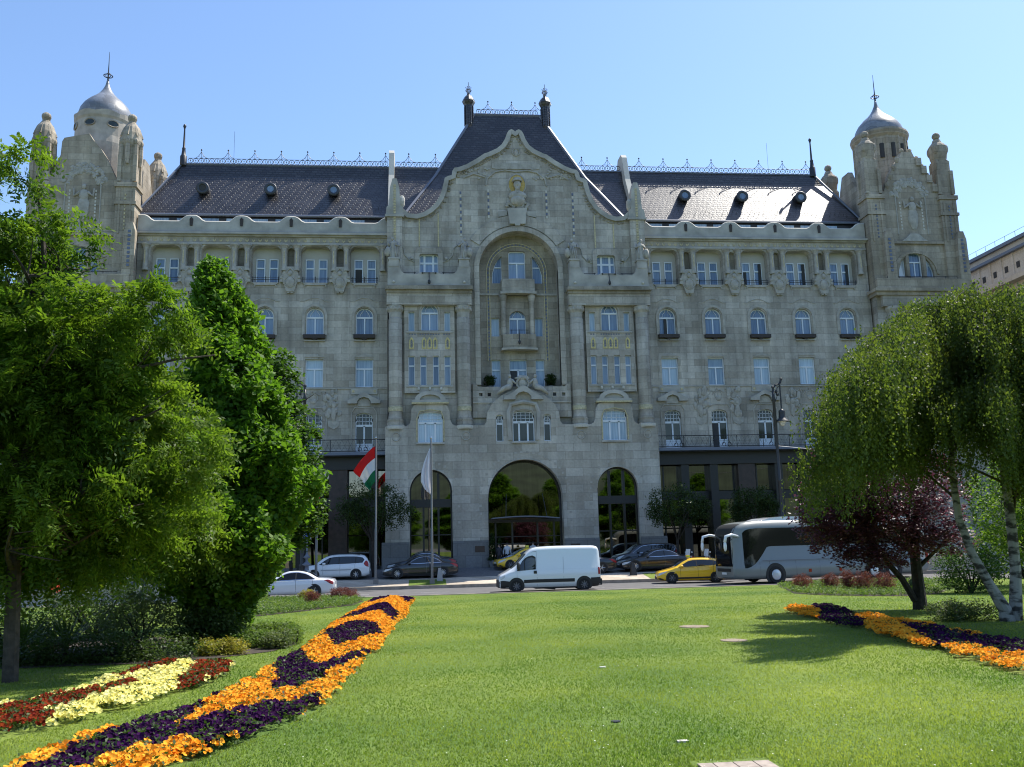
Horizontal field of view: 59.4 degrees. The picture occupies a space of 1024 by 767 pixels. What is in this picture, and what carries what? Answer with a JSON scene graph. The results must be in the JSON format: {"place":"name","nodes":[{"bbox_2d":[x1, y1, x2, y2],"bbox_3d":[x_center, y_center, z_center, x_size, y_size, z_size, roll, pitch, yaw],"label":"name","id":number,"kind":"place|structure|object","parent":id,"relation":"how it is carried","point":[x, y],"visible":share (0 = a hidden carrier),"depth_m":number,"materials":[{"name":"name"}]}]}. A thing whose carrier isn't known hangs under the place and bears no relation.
{"place":"outdoors","nodes":[
{"label":"outdoors","id":0,"kind":"place"},
{"bbox_2d":[44,566,665,587],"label":"forecourt","id":1,"kind":"structure","parent":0,"point":[477,572],"depth_m":60.80,"materials":[{"name":"grey concrete"}]},
{"bbox_2d":[309,553,370,578],"bbox_3d":[-11.626,12.098,59.338,4.505,1.655,2.102,-1,-10,-5],"label":"white minivan","id":2,"kind":"object","parent":1,"relation":"on","point":[354,565],"visible":0.76,"depth_m":58.56,"materials":[{"name":"white paint"}]},
{"bbox_2d":[332,476,417,576],"bbox_3d":[-9.184,9.620,60.620,6.064,6.863,4.085,0,-10,-6],"label":"street tree","id":3,"kind":"object","parent":1,"relation":"on","point":[359,508],"visible":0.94,"depth_m":60.47,"materials":[{"name":"green plant"}]},
{"bbox_2d":[383,555,457,578],"bbox_3d":[-6.052,12.107,59.395,4.935,1.460,2.158,0,-10,-7],"label":"black saloon","id":4,"kind":"object","parent":1,"relation":"on","point":[418,565],"visible":0.93,"depth_m":58.55,"materials":[{"name":"black paint"}]},
{"bbox_2d":[10,52,995,575],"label":"palace hotel","id":5,"kind":"structure","parent":1,"relation":"on","point":[668,326],"depth_m":70.23,"materials":[{"name":"stone"}]},
{"bbox_2d":[258,308,273,333],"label":"arched window","id":6,"kind":"structure","parent":5,"relation":"in","point":[268,322],"depth_m":68.65,"materials":[{"name":"blue glass"}]},
{"bbox_2d":[305,260,314,282],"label":"loggia window","id":7,"kind":"structure","parent":5,"relation":"in","point":[310,264],"depth_m":70.12,"materials":[{"name":"glass"}]},
{"bbox_2d":[305,360,322,386],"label":"sash window","id":8,"kind":"structure","parent":5,"relation":"in","point":[313,368],"depth_m":68.31,"materials":[{"name":"blue glass"}]},
{"bbox_2d":[306,414,321,450],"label":"balcony door","id":9,"kind":"structure","parent":5,"relation":"in","point":[318,418],"depth_m":67.68,"materials":[{"name":"white paint"}]},
{"bbox_2d":[306,308,323,333],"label":"arched window","id":10,"kind":"structure","parent":5,"relation":"in","point":[315,317],"depth_m":69.00,"materials":[{"name":"glass"}]},
{"bbox_2d":[318,260,327,282],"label":"loggia window","id":11,"kind":"structure","parent":5,"relation":"in","point":[323,264],"depth_m":70.22,"materials":[{"name":"glass"}]},
{"bbox_2d":[283,536,384,567],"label":"shop window","id":12,"kind":"structure","parent":5,"relation":"in","point":[357,544],"depth_m":66.71,"materials":[{"name":"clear glass"}]},
{"bbox_2d":[318,506,384,535],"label":"shop window","id":13,"kind":"structure","parent":5,"relation":"in","point":[356,531],"depth_m":66.99,"materials":[{"name":"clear glass"}]},
{"bbox_2d":[320,470,384,497],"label":"shop window","id":14,"kind":"structure","parent":5,"relation":"in","point":[381,473],"depth_m":67.61,"materials":[{"name":"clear glass"}]},
{"bbox_2d":[355,359,372,386],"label":"sash window","id":15,"kind":"structure","parent":5,"relation":"in","point":[364,367],"depth_m":68.70,"materials":[{"name":"glass"}]},
{"bbox_2d":[355,413,372,451],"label":"balcony door","id":16,"kind":"structure","parent":5,"relation":"in","point":[364,424],"depth_m":67.95,"materials":[{"name":"white paint"}]},
{"bbox_2d":[356,309,372,333],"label":"arched window","id":17,"kind":"structure","parent":5,"relation":"in","point":[364,317],"depth_m":69.39,"materials":[{"name":"glass"}]},
{"bbox_2d":[419,255,437,272],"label":"six light window","id":18,"kind":"structure","parent":5,"relation":"in","point":[427,263],"depth_m":69.90,"materials":[{"name":"glass"}]},
{"bbox_2d":[421,306,437,329],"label":"arched window","id":19,"kind":"structure","parent":5,"relation":"in","point":[429,315],"depth_m":68.71,"materials":[{"name":"glass"}]},
{"bbox_2d":[418,412,442,442],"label":"triple window","id":20,"kind":"structure","parent":5,"relation":"in","point":[430,424],"depth_m":66.97,"materials":[{"name":"blue glass"}]},
{"bbox_2d":[508,252,524,278],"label":"upper recess window","id":21,"kind":"structure","parent":5,"relation":"in","point":[516,260],"depth_m":71.62,"materials":[{"name":"glass"}]},
{"bbox_2d":[509,312,525,333],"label":"arched window","id":22,"kind":"structure","parent":5,"relation":"in","point":[517,321],"depth_m":70.79,"materials":[{"name":"blue glass"}]},
{"bbox_2d":[509,360,526,380],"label":"recess french window","id":23,"kind":"structure","parent":5,"relation":"in","point":[520,366],"depth_m":70.19,"materials":[{"name":"glass"}]},
{"bbox_2d":[513,411,534,440],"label":"triple window","id":24,"kind":"structure","parent":5,"relation":"in","point":[523,422],"depth_m":67.68,"materials":[{"name":"grey glass"}]},
{"bbox_2d":[597,257,614,274],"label":"six light window","id":25,"kind":"structure","parent":5,"relation":"in","point":[604,264],"depth_m":71.33,"materials":[{"name":"glass"}]},
{"bbox_2d":[601,307,617,329],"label":"arched window","id":26,"kind":"structure","parent":5,"relation":"in","point":[609,321],"depth_m":70.14,"materials":[{"name":"glass"}]},
{"bbox_2d":[603,410,626,439],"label":"triple window","id":27,"kind":"structure","parent":5,"relation":"in","point":[614,421],"depth_m":68.40,"materials":[{"name":"glass"}]},
{"bbox_2d":[659,309,675,333],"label":"arched window","id":28,"kind":"structure","parent":5,"relation":"in","point":[666,314],"depth_m":71.87,"materials":[{"name":"blue glass"}]},
{"bbox_2d":[661,358,678,384],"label":"sash window","id":29,"kind":"structure","parent":5,"relation":"in","point":[669,366],"depth_m":71.16,"materials":[{"name":"glass"}]},
{"bbox_2d":[665,410,681,447],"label":"balcony door","id":30,"kind":"structure","parent":5,"relation":"in","point":[672,420],"depth_m":70.41,"materials":[{"name":"white paint"}]},
{"bbox_2d":[663,528,711,556],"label":"shop window","id":31,"kind":"structure","parent":5,"relation":"in","point":[698,533],"depth_m":69.35,"materials":[{"name":"black glass"}]},
{"bbox_2d":[705,309,720,333],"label":"arched window","id":32,"kind":"structure","parent":5,"relation":"in","point":[712,317],"depth_m":72.24,"materials":[{"name":"glass"}]},
{"bbox_2d":[708,358,724,384],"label":"sash window","id":33,"kind":"structure","parent":5,"relation":"in","point":[715,365],"depth_m":71.54,"materials":[{"name":"glass"}]},
{"bbox_2d":[711,410,727,446],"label":"balcony door","id":34,"kind":"structure","parent":5,"relation":"in","point":[718,416],"depth_m":70.84,"materials":[{"name":"white paint"}]},
{"bbox_2d":[660,463,814,490],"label":"shop window","id":35,"kind":"structure","parent":5,"relation":"in","point":[698,476],"depth_m":70.45,"materials":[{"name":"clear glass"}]},
{"bbox_2d":[750,309,766,333],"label":"arched window","id":36,"kind":"structure","parent":5,"relation":"in","point":[758,321],"depth_m":72.63,"materials":[{"name":"blue glass"}]},
{"bbox_2d":[753,358,769,383],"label":"sash window","id":37,"kind":"structure","parent":5,"relation":"in","point":[761,372],"depth_m":71.94,"materials":[{"name":"glass"}]},
{"bbox_2d":[758,409,774,444],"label":"balcony door","id":38,"kind":"structure","parent":5,"relation":"in","point":[765,421],"depth_m":71.17,"materials":[{"name":"white paint"}]},
{"bbox_2d":[662,496,884,527],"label":"shop window","id":39,"kind":"structure","parent":5,"relation":"in","point":[725,517],"depth_m":69.98,"materials":[{"name":"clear glass"}]},
{"bbox_2d":[795,309,810,333],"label":"arched window","id":40,"kind":"structure","parent":5,"relation":"in","point":[803,326],"depth_m":73.02,"materials":[{"name":"blue glass"}]},
{"bbox_2d":[799,358,815,383],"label":"sash window","id":41,"kind":"structure","parent":5,"relation":"in","point":[806,365],"depth_m":72.31,"materials":[{"name":"glass"}]},
{"bbox_2d":[840,310,855,333],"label":"arched window","id":42,"kind":"structure","parent":5,"relation":"in","point":[847,324],"depth_m":73.40,"materials":[{"name":"blue glass"}]},
{"bbox_2d":[909,254,921,275],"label":"tower window","id":43,"kind":"structure","parent":5,"relation":"in","point":[914,259],"depth_m":74.24,"materials":[{"name":"glass"}]},
{"bbox_2d":[493,545,528,568],"bbox_3d":[0.980,12.352,63.846,4.535,1.640,2.101,1,-10,-14],"label":"yellow taxi","id":44,"kind":"object","parent":1,"relation":"on","point":[506,561],"visible":0.38,"depth_m":62.76,"materials":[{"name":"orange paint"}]},
{"bbox_2d":[599,556,616,572],"bbox_3d":[4.492,12.059,60.479,4.935,1.420,2.158,0,-10,-6],"label":"black coupe","id":45,"kind":"object","parent":1,"relation":"on","point":[606,564],"visible":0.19,"depth_m":59.77,"materials":[{"name":"black paint"}]},
{"bbox_2d":[611,543,676,561],"bbox_3d":[9.456,12.216,64.020,4.735,1.660,2.178,0,-10,-9],"label":"dark suv","id":46,"kind":"object","parent":1,"relation":"on","point":[635,550],"visible":0.31,"depth_m":63.39,"materials":[{"name":"black paint"}]},
{"bbox_2d":[616,548,694,571],"bbox_3d":[9.782,12.026,61.331,5.235,1.480,2.196,0,-10,-9],"label":"black limousine","id":47,"kind":"object","parent":1,"relation":"on","point":[658,558],"visible":0.77,"depth_m":60.46,"materials":[{"name":"black paint"}]},
{"bbox_2d":[642,479,714,553],"bbox_3d":[11.782,9.778,63.007,5.051,6.315,3.760,0,-10,-6],"label":"street tree","id":48,"kind":"object","parent":1,"relation":"on","point":[695,507],"visible":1,"depth_m":62.78,"materials":[{"name":"green plant"}]},
{"bbox_2d":[725,484,786,521],"bbox_3d":[17.246,9.940,63.160,4.407,5.820,3.095,0,-10,-6],"label":"street tree","id":49,"kind":"object","parent":1,"relation":"on","point":[761,504],"visible":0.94,"depth_m":63.08,"materials":[{"name":"green plant"}]},
{"bbox_2d":[386,552,456,567],"bbox_3d":[-6.277,12.385,62.079,4.835,1.460,2.158,0,-10,-7],"label":"dark saloon","id":50,"kind":"object","parent":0,"point":[419,554],"visible":0.28,"depth_m":61.49,"materials":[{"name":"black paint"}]},
{"bbox_2d":[0,578,1023,766],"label":"lawn","id":51,"kind":"structure","parent":0,"point":[14,732],"depth_m":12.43,"materials":[{"name":"green plant"}]},
{"bbox_2d":[0,656,233,733],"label":"red pansies","id":52,"kind":"object","parent":51,"relation":"on","point":[24,711],"visible":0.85,"depth_m":11.64,"materials":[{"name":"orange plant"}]},
{"bbox_2d":[0,657,235,726],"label":"yellow pansies","id":53,"kind":"object","parent":51,"relation":"on","point":[158,680],"visible":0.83,"depth_m":11.83,"materials":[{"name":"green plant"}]},
{"bbox_2d":[0,132,249,682],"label":"locust tree","id":54,"kind":"object","parent":51,"relation":"on","point":[105,472],"visible":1,"depth_m":14.48,"materials":[{"name":"green plant"}]},
{"bbox_2d":[0,636,294,668],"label":"border soil","id":55,"kind":"structure","parent":51,"relation":"on","point":[253,649],"depth_m":17.55,"materials":[{"name":"brown soil"}]},
{"bbox_2d":[0,617,48,649],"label":"yucca","id":56,"kind":"object","parent":55,"relation":"on","point":[25,630],"visible":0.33,"depth_m":17.45,"materials":[{"name":"green plant"}]},
{"bbox_2d":[0,605,70,653],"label":"dark shrub","id":57,"kind":"object","parent":55,"relation":"on","point":[41,624],"visible":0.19,"depth_m":18.69,"materials":[{"name":"green plant"}]},
{"bbox_2d":[43,611,88,655],"bbox_3d":[-8.845,4.976,17.794,1.177,0.994,1.245,0,-10,-6],"label":"yucca","id":58,"kind":"object","parent":55,"relation":"on","point":[68,629],"visible":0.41,"depth_m":17.91,"materials":[{"name":"green plant"}]},
{"bbox_2d":[21,580,168,639],"bbox_3d":[-10.665,5.641,22.910,4.167,1.858,2.355,0,-10,-6],"label":"dark shrub","id":59,"kind":"object","parent":55,"relation":"on","point":[71,612],"visible":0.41,"depth_m":22.66,"materials":[{"name":"green plant"}]},
{"bbox_2d":[0,626,208,667],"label":"border hedge","id":60,"kind":"object","parent":55,"relation":"on","point":[46,653],"visible":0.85,"depth_m":16.85,"materials":[{"name":"green plant"}]},
{"bbox_2d":[76,585,193,651],"bbox_3d":[-7.936,4.980,19.029,2.314,1.487,1.828,0,-10,-6],"label":"spirea shrub","id":61,"kind":"object","parent":55,"relation":"on","point":[143,608],"visible":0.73,"depth_m":18.89,"materials":[{"name":"green plant"}]},
{"bbox_2d":[159,601,255,649],"bbox_3d":[-6.581,5.236,19.405,2.107,1.054,1.539,0,-10,-6],"label":"dark shrub","id":62,"kind":"object","parent":55,"relation":"on","point":[227,623],"visible":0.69,"depth_m":19.23,"materials":[{"name":"green plant"}]},
{"bbox_2d":[192,635,250,655],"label":"variegated shrub","id":63,"kind":"object","parent":55,"relation":"on","point":[213,648],"visible":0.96,"depth_m":17.70,"materials":[{"name":"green plant"}]},
{"bbox_2d":[144,253,332,638],"bbox_3d":[-6.349,1.422,20.997,4.228,9.269,4.066,0,-10,-6],"label":"columnar oak","id":64,"kind":"object","parent":55,"relation":"on","point":[251,405],"visible":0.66,"depth_m":20.26,"materials":[{"name":"green plant"}]},
{"bbox_2d":[212,625,281,647],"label":"silver shrub","id":65,"kind":"object","parent":55,"relation":"on","point":[257,634],"visible":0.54,"depth_m":19.11,"materials":[{"name":"green plant"}]},
{"bbox_2d":[241,619,305,643],"bbox_3d":[-5.489,5.772,20.822,2.913,0.502,1.358,-8,-12,35],"label":"curved hedge","id":66,"kind":"object","parent":55,"relation":"on","point":[297,632],"visible":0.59,"depth_m":21.00,"materials":[{"name":"green plant"}]},
{"bbox_2d":[258,626,295,648],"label":"variegated shrub","id":67,"kind":"object","parent":55,"relation":"on","point":[278,640],"visible":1,"depth_m":18.75,"materials":[{"name":"green plant"}]},
{"bbox_2d":[4,595,415,766],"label":"orange pansies","id":68,"kind":"object","parent":51,"relation":"on","point":[258,689],"visible":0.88,"depth_m":11.21,"materials":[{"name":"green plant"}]},
{"bbox_2d":[22,595,414,766],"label":"purple pansies","id":69,"kind":"object","parent":51,"relation":"on","point":[298,667],"visible":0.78,"depth_m":9.55,"materials":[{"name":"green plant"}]},
{"bbox_2d":[267,346,330,553],"bbox_3d":[-7.314,3.019,27.332,3.686,8.606,3.448,0,-10,-6],"label":"lime tree","id":70,"kind":"object","parent":51,"relation":"on","point":[309,530],"visible":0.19,"depth_m":27.36,"materials":[{"name":"green plant"}]},
{"bbox_2d":[254,601,361,615],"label":"border soil","id":71,"kind":"structure","parent":51,"relation":"on","point":[305,610],"depth_m":34.37,"materials":[{"name":"brown soil"}]},
{"bbox_2d":[253,594,364,614],"bbox_3d":[-8.824,9.452,38.882,5.340,0.575,14.856,1,-10,-15],"label":"ground cover","id":72,"kind":"object","parent":71,"relation":"on","point":[273,604],"visible":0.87,"depth_m":37.05,"materials":[{"name":"green plant"}]},
{"bbox_2d":[697,760,778,766],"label":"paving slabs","id":73,"kind":"object","parent":51,"relation":"on","point":[761,763],"visible":1,"depth_m":7.28,"materials":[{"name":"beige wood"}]},
{"bbox_2d":[780,585,952,595],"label":"border soil","id":74,"kind":"structure","parent":51,"relation":"on","point":[820,593],"depth_m":35.16,"materials":[{"name":"brown soil"}]},
{"bbox_2d":[852,571,874,588],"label":"barberry bush","id":75,"kind":"object","parent":74,"relation":"on","point":[865,582],"visible":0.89,"depth_m":37.18,"materials":[{"name":"red plant"}]},
{"bbox_2d":[777,576,963,595],"bbox_3d":[15.906,9.344,41.798,8.848,0.602,16.795,-7,-11,29],"label":"ground cover","id":76,"kind":"object","parent":74,"relation":"on","point":[934,587],"visible":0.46,"depth_m":36.79,"materials":[{"name":"green plant"}]},
{"bbox_2d":[871,571,896,589],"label":"barberry bush","id":77,"kind":"object","parent":74,"relation":"on","point":[887,578],"visible":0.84,"depth_m":36.64,"materials":[{"name":"red plant"}]},
{"bbox_2d":[786,449,981,609],"bbox_3d":[10.469,4.051,25.948,5.733,5.193,4.295,0,-10,-6],"label":"purple maple","id":78,"kind":"object","parent":51,"relation":"on","point":[864,532],"visible":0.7,"depth_m":25.06,"materials":[{"name":"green plant"}]},
{"bbox_2d":[781,278,1023,621],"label":"weeping birch","id":79,"kind":"object","parent":51,"relation":"on","point":[914,385],"visible":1,"depth_m":19.30,"materials":[{"name":"green plant"}]},
{"bbox_2d":[784,603,1023,675],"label":"orange pansies","id":80,"kind":"object","parent":51,"relation":"on","point":[878,623],"visible":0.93,"depth_m":16.51,"materials":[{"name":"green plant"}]},
{"bbox_2d":[811,602,1023,653],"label":"purple pansies","id":81,"kind":"object","parent":51,"relation":"on","point":[839,614],"visible":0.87,"depth_m":16.89,"materials":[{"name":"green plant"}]},
{"bbox_2d":[921,597,998,621],"bbox_3d":[10.805,5.419,21.483,2.046,0.607,1.611,0,-10,-6],"label":"shrub","id":82,"kind":"object","parent":51,"relation":"on","point":[961,609],"visible":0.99,"depth_m":21.24,"materials":[{"name":"green plant"}]},
{"bbox_2d":[928,536,1007,593],"bbox_3d":[17.598,6.970,34.425,2.939,2.193,2.612,0,-10,-6],"label":"round yew","id":83,"kind":"object","parent":51,"relation":"on","point":[971,585],"visible":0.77,"depth_m":34.23,"materials":[{"name":"green plant"}]},
{"bbox_2d":[961,462,1023,578],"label":"leafy tree","id":84,"kind":"object","parent":51,"relation":"on","point":[989,535],"visible":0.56,"depth_m":35.37,"materials":[{"name":"green plant"}]},
{"bbox_2d":[962,454,1023,578],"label":"dark tree","id":85,"kind":"object","parent":51,"relation":"on","point":[988,481],"visible":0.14,"depth_m":40.66,"materials":[{"name":"green plant"}]},
{"bbox_2d":[0,0,1023,285],"label":"sky","id":86,"kind":"structure","parent":0,"point":[650,81],"materials":[{"name":"blue"}]},
{"bbox_2d":[40,571,1009,606],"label":"road","id":87,"kind":"structure","parent":0,"point":[401,592],"depth_m":52.59,"materials":[{"name":"grey asphalt"}]},
{"bbox_2d":[0,578,175,607],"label":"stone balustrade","id":88,"kind":"object","parent":87,"relation":"on","point":[41,600],"visible":0.05,"depth_m":46.37,"materials":[{"name":"stone"}]},
{"bbox_2d":[264,570,336,597],"bbox_3d":[-12.252,11.098,49.754,4.905,1.468,2.149,0,-10,-6],"label":"white saloon","id":89,"kind":"object","parent":87,"relation":"on","point":[293,582],"visible":0.54,"depth_m":48.99,"materials":[{"name":"white paint"}]},
{"bbox_2d":[496,545,601,591],"bbox_3d":[2.008,10.314,50.124,5.710,2.450,2.480,0,-10,-6],"label":"white van","id":90,"kind":"object","parent":87,"relation":"on","point":[563,566],"visible":1,"depth_m":49.24,"materials":[{"name":"white paint"}]},
{"bbox_2d":[655,555,722,583],"bbox_3d":[10.970,11.383,55.136,4.335,1.650,2.101,-2,-10,3],"label":"yellow taxi","id":91,"kind":"object","parent":87,"relation":"on","point":[696,568],"visible":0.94,"depth_m":54.27,"materials":[{"name":"orange paint"}]},
{"bbox_2d":[968,226,1023,549],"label":"corner building","id":92,"kind":"structure","parent":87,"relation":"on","point":[1003,262],"depth_m":80.52,"materials":[{"name":"beige stone"}]},
{"bbox_2d":[337,568,994,587],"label":"pavement","id":93,"kind":"structure","parent":0,"point":[456,580],"depth_m":57.51,"materials":[{"name":"grey concrete"}]},
{"bbox_2d":[294,382,306,569],"bbox_3d":[-13.481,6.068,56.501,1.220,13.330,0.920,0,-10,-6],"label":"street lamp","id":94,"kind":"object","parent":93,"relation":"on","point":[301,566],"visible":0.3,"depth_m":57.03,"materials":[{"name":"black metal"}]},
{"bbox_2d":[373,437,377,583],"bbox_3d":[-8.695,8.046,57.299,0.320,9.340,0.320,0,-10,-6],"label":"flagpole","id":95,"kind":"object","parent":93,"relation":"on","point":[375,580],"visible":1,"depth_m":57.07,"materials":[{"name":"grey metal"}]},
{"bbox_2d":[353,447,374,489],"bbox_3d":[-9.502,5.452,57.665,1.420,2.828,0.405,0,-10,-6],"label":"national flag","id":96,"kind":"object","parent":95,"relation":"hanging from","point":[364,470],"visible":1,"depth_m":57.62,"materials":[{"name":"multicoloured fabric"}]},
{"bbox_2d":[409,579,446,585],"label":"pavement grass","id":97,"kind":"structure","parent":93,"relation":"on","point":[420,582],"depth_m":56.75,"materials":[{"name":"green plant"}]},
{"bbox_2d":[430,437,434,583],"bbox_3d":[-5.127,8.017,57.209,0.320,9.290,0.320,0,-10,-6],"label":"flagpole","id":98,"kind":"object","parent":97,"relation":"on","point":[432,579],"visible":1,"depth_m":57.05,"materials":[{"name":"grey metal"}]},
{"bbox_2d":[421,449,430,494],"bbox_3d":[-5.534,5.622,57.539,0.628,3.001,0.270,0,-10,-6],"label":"white flag","id":99,"kind":"object","parent":98,"relation":"hanging from","point":[425,479],"visible":1,"depth_m":57.49,"materials":[{"name":"white fabric"}]},
{"bbox_2d":[771,378,788,516],"bbox_3d":[18.110,6.010,59.683,1.220,13.030,0.920,0,-10,-6],"label":"street lamp","id":100,"kind":"object","parent":93,"relation":"on","point":[782,420],"visible":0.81,"depth_m":60.08,"materials":[{"name":"black metal"}]},
{"bbox_2d":[928,552,1023,569],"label":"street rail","id":101,"kind":"object","parent":93,"relation":"on","point":[932,563],"visible":0.17,"depth_m":59.65,"materials":[{"name":"metal"}]},
{"bbox_2d":[701,516,928,582],"bbox_3d":[18.367,9.934,54.139,14.130,3.800,2.860,2,-10,-17],"label":"white coach","id":102,"kind":"object","parent":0,"point":[772,549],"visible":0.62,"depth_m":52.10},
{"label":"ground","id":103,"kind":"structure","parent":0,"visible":0},
{"bbox_2d":[0,577,1009,608],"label":"lawn kerb","id":104,"kind":"structure","parent":103,"relation":"on","point":[558,591],"depth_m":47.42,"materials":[{"name":"concrete"}]},
{"bbox_2d":[335,568,1023,590],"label":"pavement kerb","id":105,"kind":"structure","parent":103,"relation":"on","point":[494,584],"depth_m":55.70,"materials":[{"name":"concrete"}]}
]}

